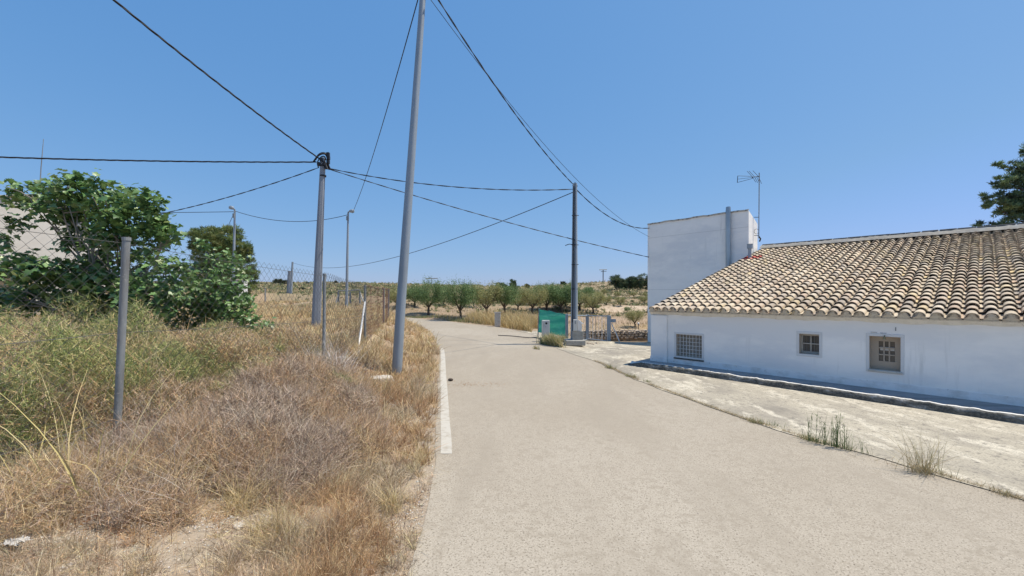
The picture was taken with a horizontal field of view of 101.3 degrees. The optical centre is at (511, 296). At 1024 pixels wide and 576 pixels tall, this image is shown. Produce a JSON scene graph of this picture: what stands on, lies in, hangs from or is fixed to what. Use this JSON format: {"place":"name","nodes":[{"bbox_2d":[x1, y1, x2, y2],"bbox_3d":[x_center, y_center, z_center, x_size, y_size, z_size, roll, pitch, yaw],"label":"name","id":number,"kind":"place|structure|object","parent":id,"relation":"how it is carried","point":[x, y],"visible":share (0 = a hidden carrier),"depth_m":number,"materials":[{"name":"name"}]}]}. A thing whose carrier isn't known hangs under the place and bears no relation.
{"place":"outdoors","nodes":[
{"label":"outdoors","id":0,"kind":"place"},
{"bbox_2d":[0,281,1021,575],"bbox_3d":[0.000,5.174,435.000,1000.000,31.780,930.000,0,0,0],"label":"ground","id":1,"kind":"structure","parent":0,"point":[196,535],"depth_m":3.59,"materials":[{"name":"soil"}]},
{"bbox_2d":[0,278,33,318],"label":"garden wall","id":2,"kind":"structure","parent":1,"relation":"on","point":[2,283],"depth_m":20.00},
{"bbox_2d":[0,194,104,314],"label":"house","id":3,"kind":"structure","parent":1,"relation":"on","point":[41,238],"depth_m":21.73,"materials":[{"name":"white paint"}]},
{"bbox_2d":[40,139,43,178],"bbox_3d":[-25.226,-6.914,22.500,0.261,3.076,0.052,0,0,0],"label":"whip antenna","id":4,"kind":"object","parent":3,"relation":"on","point":[41,160],"visible":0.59,"depth_m":22.49,"materials":[{"name":"metal"}]},
{"bbox_2d":[0,167,198,345],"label":"fig tree","id":5,"kind":"object","parent":1,"relation":"on","point":[74,210],"visible":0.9,"depth_m":7.59,"materials":[{"name":"green plant"}]},
{"bbox_2d":[48,501,158,539],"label":"fallen leaves","id":6,"kind":"object","parent":1,"relation":"on","point":[104,523],"visible":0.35,"depth_m":2.93,"materials":[{"name":"brown plant"}]},
{"bbox_2d":[0,335,216,503],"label":"dry canes","id":7,"kind":"object","parent":1,"relation":"on","point":[68,455],"visible":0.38,"depth_m":3.37,"materials":[{"name":"beige plant"}]},
{"bbox_2d":[0,293,369,466],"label":"green brush","id":8,"kind":"object","parent":1,"relation":"on","point":[27,389],"visible":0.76,"depth_m":4.88,"materials":[{"name":"green plant"}]},
{"bbox_2d":[0,220,389,463],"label":"chain link fence","id":9,"kind":"object","parent":1,"relation":"on","point":[124,284],"visible":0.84,"depth_m":4.37,"materials":[{"name":"metal"}]},
{"bbox_2d":[0,289,394,395],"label":"field grass","id":10,"kind":"structure","parent":1,"relation":"on","point":[280,313],"depth_m":19.75,"materials":[{"name":"beige plant"}]},
{"bbox_2d":[0,324,403,547],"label":"dry twig brush","id":11,"kind":"object","parent":1,"relation":"on","point":[253,407],"visible":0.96,"depth_m":4.00,"materials":[{"name":"brown plant"}]},
{"bbox_2d":[154,237,276,335],"bbox_3d":[-6.459,0.091,9.334,3.138,2.871,1.909,0,0,0],"label":"fig shrub","id":12,"kind":"object","parent":1,"relation":"on","point":[198,299],"visible":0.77,"depth_m":9.08,"materials":[{"name":"green plant"}]},
{"bbox_2d":[179,224,260,295],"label":"pine tree","id":13,"kind":"object","parent":1,"relation":"on","point":[219,237],"visible":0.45,"depth_m":41.52,"materials":[{"name":"green plant"}]},
{"bbox_2d":[0,311,453,575],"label":"dry grass","id":14,"kind":"structure","parent":1,"relation":"on","point":[311,538],"depth_m":3.33,"materials":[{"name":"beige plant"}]},
{"bbox_2d":[1,535,29,545],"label":"plastic litter","id":15,"kind":"object","parent":14,"relation":"on","point":[16,540],"visible":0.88,"depth_m":2.57,"materials":[{"name":"white plastic"}]},
{"bbox_2d":[229,206,235,284],"bbox_3d":[-19.857,-2.678,29.804,0.286,7.474,0.629,0,0,-11],"label":"street lamp","id":16,"kind":"object","parent":1,"relation":"on","point":[234,223],"visible":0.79,"depth_m":29.94,"materials":[{"name":"metal"}]},
{"bbox_2d":[161,211,232,212],"bbox_3d":[-23.945,-5.737,28.500,8.627,0.710,0.036,0,0,-20],"label":"overhead cable","id":17,"kind":"object","parent":16,"relation":"attached to","point":[185,212],"visible":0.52,"depth_m":28.97,"materials":[{"name":"black rubber"}]},
{"bbox_2d":[236,211,345,221],"bbox_3d":[-15.751,-5.740,30.000,8.022,0.773,0.036,0,0,0],"label":"overhead cable","id":18,"kind":"object","parent":16,"relation":"attached to","point":[292,221],"visible":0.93,"depth_m":29.98,"materials":[{"name":"black rubber"}]},
{"bbox_2d":[227,279,247,295],"bbox_3d":[-24.915,-0.420,38.047,1.360,2.305,1.220,0,0,20],"label":"white cabin","id":19,"kind":"object","parent":1,"relation":"on","point":[245,290],"visible":0.12,"depth_m":38.06,"materials":[{"name":"metal"}]},
{"bbox_2d":[233,522,242,529],"bbox_3d":[-2.136,1.786,3.273,0.102,0.034,0.075,0,0,29],"label":"stone","id":20,"kind":"object","parent":1,"relation":"on","point":[240,525],"visible":0.64,"depth_m":3.25,"materials":[{"name":"beige stone"}]},
{"bbox_2d":[272,278,286,283],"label":"hill bush","id":21,"kind":"object","parent":1,"relation":"on","point":[279,281],"visible":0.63,"depth_m":149.23,"materials":[{"name":"green plant"}]},
{"bbox_2d":[286,262,293,293],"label":"utility pole","id":22,"kind":"object","parent":1,"relation":"on","point":[290,283],"visible":0.79,"depth_m":61.98,"materials":[{"name":"paint"}]},
{"bbox_2d":[311,157,325,326],"bbox_3d":[-7.849,-2.047,16.972,0.564,7.151,0.373,0,0,17],"label":"utility pole","id":23,"kind":"object","parent":1,"relation":"on","point":[318,264],"visible":0.89,"depth_m":16.88,"materials":[{"name":"concrete"}]},
{"bbox_2d":[113,0,319,159],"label":"overhead cable","id":24,"kind":"object","parent":23,"relation":"attached to","point":[166,42],"visible":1,"depth_m":12.19,"materials":[{"name":"black rubber"}]},
{"bbox_2d":[160,168,316,213],"bbox_3d":[-14.733,-4.445,19.250,14.514,1.582,0.047,0,0,18],"label":"overhead cable","id":25,"kind":"object","parent":23,"relation":"attached to","point":[242,192],"visible":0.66,"depth_m":18.26,"materials":[{"name":"black rubber"}]},
{"bbox_2d":[313,152,329,176],"bbox_3d":[-7.687,-5.357,16.971,0.747,0.998,0.325,0,0,16],"label":"cable bundle","id":26,"kind":"object","parent":23,"relation":"attached to","point":[327,162],"visible":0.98,"depth_m":16.87,"materials":[{"name":"black rubber"}]},
{"bbox_2d":[0,156,316,162],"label":"overhead cable","id":27,"kind":"object","parent":26,"relation":"attached to","point":[164,160],"visible":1,"depth_m":15.76,"materials":[{"name":"black rubber"}]},
{"bbox_2d":[330,169,647,256],"bbox_3d":[-0.222,-3.592,19.218,15.154,3.200,0.042,0,0,-17],"label":"overhead cable","id":28,"kind":"object","parent":26,"relation":"attached to","point":[483,215],"visible":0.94,"depth_m":18.83,"materials":[{"name":"black rubber"}]},
{"bbox_2d":[345,209,353,305],"bbox_3d":[-11.587,-2.638,29.971,0.698,7.186,0.257,0,0,12],"label":"street lamp","id":29,"kind":"object","parent":1,"relation":"on","point":[347,247],"visible":0.89,"depth_m":29.93,"materials":[{"name":"metal"}]},
{"bbox_2d":[335,289,363,304],"bbox_3d":[-12.976,0.076,33.768,2.321,1.326,0.603,0,0,0],"label":"field gate frame","id":30,"kind":"object","parent":1,"relation":"on","point":[360,295],"visible":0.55,"depth_m":33.94,"materials":[{"name":"metal"}]},
{"bbox_2d":[371,375,393,383],"bbox_3d":[-2.796,1.771,8.900,0.572,0.189,0.384,0,0,-34],"label":"stone","id":31,"kind":"object","parent":1,"relation":"on","point":[383,379],"visible":0.24,"depth_m":8.83,"materials":[{"name":"beige stone"}]},
{"bbox_2d":[136,279,647,316],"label":"hillside scrub","id":32,"kind":"object","parent":1,"relation":"on","point":[392,285],"visible":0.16,"depth_m":84.91,"materials":[{"name":"green plant"}]},
{"bbox_2d":[385,287,409,302],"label":"almond tree","id":33,"kind":"object","parent":1,"relation":"on","point":[392,296],"visible":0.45,"depth_m":48.40,"materials":[{"name":"green plant"}]},
{"bbox_2d":[392,0,425,374],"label":"utility pole","id":34,"kind":"object","parent":1,"relation":"on","point":[397,359],"visible":0.94,"depth_m":9.97,"materials":[{"name":"paint"}]},
{"bbox_2d":[352,0,417,212],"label":"overhead cable","id":35,"kind":"object","parent":34,"relation":"attached to","point":[392,90],"visible":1,"depth_m":13.37,"materials":[{"name":"black rubber"}]},
{"bbox_2d":[431,0,641,232],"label":"overhead cable","id":36,"kind":"object","parent":34,"relation":"attached to","point":[517,112],"visible":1,"depth_m":12.63,"materials":[{"name":"black rubber"}]},
{"bbox_2d":[406,284,428,306],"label":"almond tree","id":37,"kind":"object","parent":1,"relation":"on","point":[409,290],"visible":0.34,"depth_m":49.58,"materials":[{"name":"green plant"}]},
{"bbox_2d":[406,275,449,314],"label":"almond tree","id":38,"kind":"object","parent":1,"relation":"on","point":[423,296],"visible":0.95,"depth_m":43.41,"materials":[{"name":"green plant"}]},
{"bbox_2d":[434,277,481,317],"bbox_3d":[-4.405,0.016,35.727,4.428,4.034,4.407,0,0,-34],"label":"almond tree","id":39,"kind":"object","parent":1,"relation":"on","point":[466,292],"visible":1,"depth_m":35.16,"materials":[{"name":"green plant"}]},
{"bbox_2d":[470,279,506,312],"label":"almond tree","id":40,"kind":"object","parent":1,"relation":"on","point":[490,299],"visible":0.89,"depth_m":42.96,"materials":[{"name":"green plant"}]},
{"bbox_2d":[494,312,500,326],"bbox_3d":[-0.956,1.519,27.995,0.460,0.990,0.300,0,0,0],"label":"concrete marker","id":41,"kind":"object","parent":1,"relation":"on","point":[497,319],"visible":0.99,"depth_m":27.88,"materials":[{"name":"concrete"}]},
{"bbox_2d":[486,278,523,312],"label":"almond tree","id":42,"kind":"object","parent":1,"relation":"on","point":[511,294],"visible":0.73,"depth_m":44.69,"materials":[{"name":"green plant"}]},
{"bbox_2d":[508,279,519,289],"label":"pine tree","id":43,"kind":"object","parent":1,"relation":"on","point":[512,282],"visible":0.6,"depth_m":129.44,"materials":[{"name":"green plant"}]},
{"bbox_2d":[508,295,529,310],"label":"almond tree","id":44,"kind":"object","parent":1,"relation":"on","point":[519,302],"visible":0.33,"depth_m":55.65,"materials":[{"name":"green plant"}]},
{"bbox_2d":[516,284,549,312],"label":"almond tree","id":45,"kind":"object","parent":1,"relation":"on","point":[540,298],"visible":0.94,"depth_m":48.23,"materials":[{"name":"green plant"}]},
{"bbox_2d":[528,281,566,309],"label":"almond tree","id":46,"kind":"object","parent":1,"relation":"on","point":[546,298],"visible":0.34,"depth_m":55.04,"materials":[{"name":"green plant"}]},
{"bbox_2d":[537,308,564,336],"bbox_3d":[1.902,1.444,20.106,1.704,1.744,0.156,0,0,39],"label":"netted panel","id":47,"kind":"object","parent":1,"relation":"on","point":[557,322],"visible":0.75,"depth_m":20.06,"materials":[{"name":"fabric"}]},
{"bbox_2d":[543,279,580,312],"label":"almond tree","id":48,"kind":"object","parent":1,"relation":"on","point":[566,299],"visible":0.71,"depth_m":54.80,"materials":[{"name":"green plant"}]},
{"bbox_2d":[565,281,595,309],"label":"almond tree","id":49,"kind":"object","parent":1,"relation":"on","point":[590,290],"visible":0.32,"depth_m":56.38,"materials":[{"name":"green plant"}]},
{"bbox_2d":[565,314,619,341],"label":"metal gate","id":50,"kind":"structure","parent":1,"relation":"on","point":[609,321],"depth_m":20.85,"materials":[{"name":"metal"}]},
{"bbox_2d":[579,290,606,312],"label":"almond tree","id":51,"kind":"object","parent":1,"relation":"on","point":[590,302],"visible":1,"depth_m":52.05,"materials":[{"name":"green plant"}]},
{"bbox_2d":[603,295,613,304],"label":"almond tree","id":52,"kind":"object","parent":1,"relation":"on","point":[608,299],"visible":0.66,"depth_m":59.93,"materials":[{"name":"green plant"}]},
{"bbox_2d":[583,329,647,340],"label":"rubble wall","id":53,"kind":"structure","parent":1,"relation":"on","point":[632,335],"depth_m":24.08,"materials":[{"name":"stone"}]},
{"bbox_2d":[609,274,622,288],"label":"pine tree","id":54,"kind":"object","parent":1,"relation":"on","point":[615,280],"visible":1,"depth_m":117.56,"materials":[{"name":"green plant"}]},
{"bbox_2d":[614,296,625,305],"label":"almond tree","id":55,"kind":"object","parent":1,"relation":"on","point":[622,299],"visible":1,"depth_m":58.47,"materials":[{"name":"green plant"}]},
{"bbox_2d":[616,280,624,287],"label":"pine tree","id":56,"kind":"object","parent":1,"relation":"on","point":[620,284],"visible":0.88,"depth_m":117.43,"materials":[{"name":"green plant"}]},
{"bbox_2d":[621,279,628,289],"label":"pine tree","id":57,"kind":"object","parent":1,"relation":"on","point":[625,284],"visible":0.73,"depth_m":117.20,"materials":[{"name":"green plant"}]},
{"bbox_2d":[625,276,635,288],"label":"pine tree","id":58,"kind":"object","parent":1,"relation":"on","point":[630,280],"visible":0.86,"depth_m":117.25,"materials":[{"name":"green plant"}]},
{"bbox_2d":[623,308,645,326],"bbox_3d":[9.520,1.609,32.816,1.990,1.587,2.284,0,0,-3],"label":"almond tree","id":59,"kind":"object","parent":1,"relation":"on","point":[632,313],"visible":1,"depth_m":32.68,"materials":[{"name":"green plant"}]},
{"bbox_2d":[630,276,640,288],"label":"pine tree","id":60,"kind":"object","parent":1,"relation":"on","point":[636,279],"visible":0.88,"depth_m":117.25,"materials":[{"name":"green plant"}]},
{"bbox_2d":[633,272,647,289],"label":"pine tree","id":61,"kind":"object","parent":1,"relation":"on","point":[641,284],"visible":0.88,"depth_m":117.52,"materials":[{"name":"green plant"}]},
{"bbox_2d":[639,295,647,302],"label":"almond tree","id":62,"kind":"object","parent":1,"relation":"on","point":[641,298],"visible":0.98,"depth_m":65.50,"materials":[{"name":"green plant"}]},
{"bbox_2d":[644,274,647,289],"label":"pine tree","id":63,"kind":"object","parent":1,"relation":"on","point":[646,282],"visible":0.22,"depth_m":118.43,"materials":[{"name":"green plant"}]},
{"bbox_2d":[647,206,756,341],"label":"tall building","id":64,"kind":"structure","parent":1,"relation":"on","point":[684,253],"depth_m":19.73,"materials":[{"name":"white paint"}]},
{"bbox_2d":[737,171,761,241],"bbox_3d":[10.374,-3.962,18.352,1.136,3.138,0.164,0,0,0],"label":"tv antenna","id":65,"kind":"object","parent":64,"relation":"attached to","point":[759,237],"visible":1,"depth_m":18.29,"materials":[{"name":"metal"}]},
{"bbox_2d":[636,360,1023,414],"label":"walkway","id":66,"kind":"structure","parent":1,"relation":"on","point":[988,406],"depth_m":8.32,"materials":[{"name":"grey concrete"}]},
{"bbox_2d":[649,223,1023,406],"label":"house","id":67,"kind":"structure","parent":1,"relation":"on","point":[936,312],"depth_m":9.96,"materials":[{"name":"paint"}]},
{"bbox_2d":[674,332,703,361],"bbox_3d":[4.972,1.382,11.711,0.250,0.758,0.849,0,0,-42],"label":"window","id":68,"kind":"structure","parent":67,"relation":"in","point":[690,344],"depth_m":11.74,"materials":[{"name":"white metal"}]},
{"bbox_2d":[796,331,821,357],"bbox_3d":[6.844,1.082,9.636,0.229,0.571,0.491,0,0,-42],"label":"window","id":69,"kind":"structure","parent":67,"relation":"in","point":[811,342],"depth_m":9.67,"materials":[{"name":"white paint"}]},
{"bbox_2d":[866,333,903,374],"bbox_3d":[7.697,1.164,8.659,0.260,0.802,0.591,0,0,-42],"label":"window","id":70,"kind":"structure","parent":67,"relation":"in","point":[888,353],"depth_m":8.70,"materials":[{"name":"white metal"}]},
{"bbox_2d":[969,143,1023,226],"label":"pine tree","id":71,"kind":"object","parent":1,"relation":"on","point":[1010,208],"visible":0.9,"depth_m":26.89,"materials":[{"name":"green plant"}]},
{"bbox_2d":[0,0,1023,286],"label":"sky","id":72,"kind":"structure","parent":0,"point":[854,118],"materials":[{"name":"blue"}]},
{"bbox_2d":[387,299,647,335],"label":"blond grass","id":73,"kind":"structure","parent":0,"point":[518,321],"depth_m":31.40,"materials":[{"name":"beige plant"}]},
{"bbox_2d":[405,317,1023,575],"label":"road","id":74,"kind":"structure","parent":0,"point":[613,431],"depth_m":4.23,"materials":[{"name":"grey asphalt"}]},
{"bbox_2d":[440,348,451,453],"bbox_3d":[-1.754,1.988,10.733,0.164,0.001,11.006,0,0,-10],"label":"painted line","id":75,"kind":"object","parent":74,"relation":"on","point":[446,448],"visible":0.95,"depth_m":7.03,"materials":[{"name":"paint"}]},
{"bbox_2d":[498,335,538,338],"bbox_3d":[0.492,1.955,20.477,2.863,0.039,0.549,0,0,45],"label":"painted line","id":76,"kind":"object","parent":74,"relation":"on","point":[518,336],"visible":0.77,"depth_m":20.51,"materials":[{"name":"white paint"}]},
{"bbox_2d":[542,320,549,341],"bbox_3d":[1.500,1.523,18.637,0.320,0.954,0.238,0,0,-8],"label":"meter cabinet","id":77,"kind":"object","parent":74,"relation":"on","point":[545,326],"visible":0.78,"depth_m":18.55,"materials":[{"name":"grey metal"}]},
{"bbox_2d":[740,414,769,424],"bbox_3d":[3.829,1.929,6.597,0.240,0.130,0.483,0,0,-36],"label":"weed","id":78,"kind":"object","parent":74,"relation":"on","point":[753,421],"visible":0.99,"depth_m":6.60,"materials":[{"name":"green plant"}]},
{"bbox_2d":[797,434,821,442],"bbox_3d":[4.121,1.942,5.801,0.252,0.141,0.483,0,0,-38],"label":"weed","id":79,"kind":"object","parent":74,"relation":"on","point":[806,438],"visible":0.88,"depth_m":5.80,"materials":[{"name":"green plant"}]},
{"bbox_2d":[795,409,893,458],"bbox_3d":[4.289,1.720,5.557,0.336,0.545,1.195,0,0,-36],"label":"weed","id":80,"kind":"object","parent":74,"relation":"on","point":[836,440],"visible":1,"depth_m":5.55,"materials":[{"name":"green plant"}]},
{"bbox_2d":[989,484,1023,500],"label":"weed","id":81,"kind":"object","parent":74,"relation":"on","point":[1006,494],"visible":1,"depth_m":4.19,"materials":[{"name":"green plant"}]},
{"bbox_2d":[425,354,1023,572],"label":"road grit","id":82,"kind":"object","parent":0,"point":[697,506],"visible":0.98,"depth_m":3.77,"materials":[{"name":"grey gravel"}]},
{"bbox_2d":[521,331,1023,498],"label":"concrete pavement","id":83,"kind":"structure","parent":0,"point":[999,449],"depth_m":6.67,"materials":[{"name":"grey concrete"}]},
{"bbox_2d":[536,331,566,347],"bbox_3d":[1.675,1.710,17.083,0.932,0.635,2.696,0,0,-35],"label":"weed","id":84,"kind":"object","parent":83,"relation":"on","point":[551,340],"visible":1,"depth_m":16.95,"materials":[{"name":"green plant"}]},
{"bbox_2d":[558,333,570,342],"bbox_3d":[2.190,1.798,18.272,0.523,0.450,1.844,0,0,-35],"label":"weed","id":85,"kind":"object","parent":83,"relation":"on","point":[563,338],"visible":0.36,"depth_m":18.16,"materials":[{"name":"green plant"}]},
{"bbox_2d":[564,331,585,345],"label":"pole plinth","id":86,"kind":"structure","parent":83,"relation":"on","point":[577,339],"depth_m":17.50,"materials":[{"name":"grey concrete"}]},
{"bbox_2d":[565,183,578,339],"bbox_3d":[2.523,-1.341,17.800,0.581,7.052,0.371,0,0,0],"label":"utility pole","id":87,"kind":"object","parent":86,"relation":"on","point":[574,291],"visible":0.9,"depth_m":17.70,"materials":[{"name":"paint"}]},
{"bbox_2d":[295,192,572,267],"bbox_3d":[-14.851,-3.968,39.900,0.032,2.079,56.302,0,0,-38],"label":"overhead cable","id":88,"kind":"object","parent":87,"relation":"attached to","point":[468,233],"visible":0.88,"depth_m":23.31,"materials":[{"name":"black rubber"}]},
{"bbox_2d":[330,168,572,190],"bbox_3d":[-2.441,-4.834,17.399,10.083,0.761,0.047,0,0,-5],"label":"overhead cable","id":89,"kind":"object","parent":87,"relation":"attached to","point":[449,186],"visible":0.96,"depth_m":17.37,"materials":[{"name":"black rubber"}]},
{"bbox_2d":[438,0,572,183],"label":"overhead cable","id":90,"kind":"object","parent":87,"relation":"attached to","point":[495,86],"visible":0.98,"depth_m":12.32,"materials":[{"name":"black rubber"}]},
{"bbox_2d":[577,190,647,228],"bbox_3d":[4.865,-3.978,19.617,5.644,1.179,0.048,0,0,-40],"label":"overhead cable","id":91,"kind":"object","parent":87,"relation":"attached to","point":[606,214],"visible":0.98,"depth_m":19.10,"materials":[{"name":"black rubber"}]},
{"bbox_2d":[573,319,576,330],"bbox_3d":[2.632,1.183,17.484,0.160,0.474,0.112,0,0,0],"label":"meter cabinet","id":92,"kind":"object","parent":86,"relation":"on","point":[574,324],"visible":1,"depth_m":17.44,"materials":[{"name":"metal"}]},
{"bbox_2d":[577,319,582,330],"bbox_3d":[2.859,1.186,17.675,0.237,0.484,0.350,0,0,0],"label":"meter cabinet","id":93,"kind":"object","parent":86,"relation":"on","point":[579,325],"visible":0.88,"depth_m":17.53,"materials":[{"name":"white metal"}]},
{"bbox_2d":[593,359,1023,499],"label":"curb","id":94,"kind":"object","parent":83,"relation":"on","point":[675,392],"visible":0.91,"depth_m":6.54,"materials":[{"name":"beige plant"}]},
{"bbox_2d":[628,361,1023,424],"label":"kerb","id":95,"kind":"structure","parent":83,"relation":"on","point":[966,411],"depth_m":8.14,"materials":[{"name":"grey concrete"}]},
{"bbox_2d":[847,421,1000,489],"bbox_3d":[4.727,1.698,4.682,0.759,0.585,1.549,0,0,-39],"label":"weed","id":96,"kind":"object","parent":83,"relation":"on","point":[917,469],"visible":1,"depth_m":4.73,"materials":[{"name":"beige plant"}]}
]}

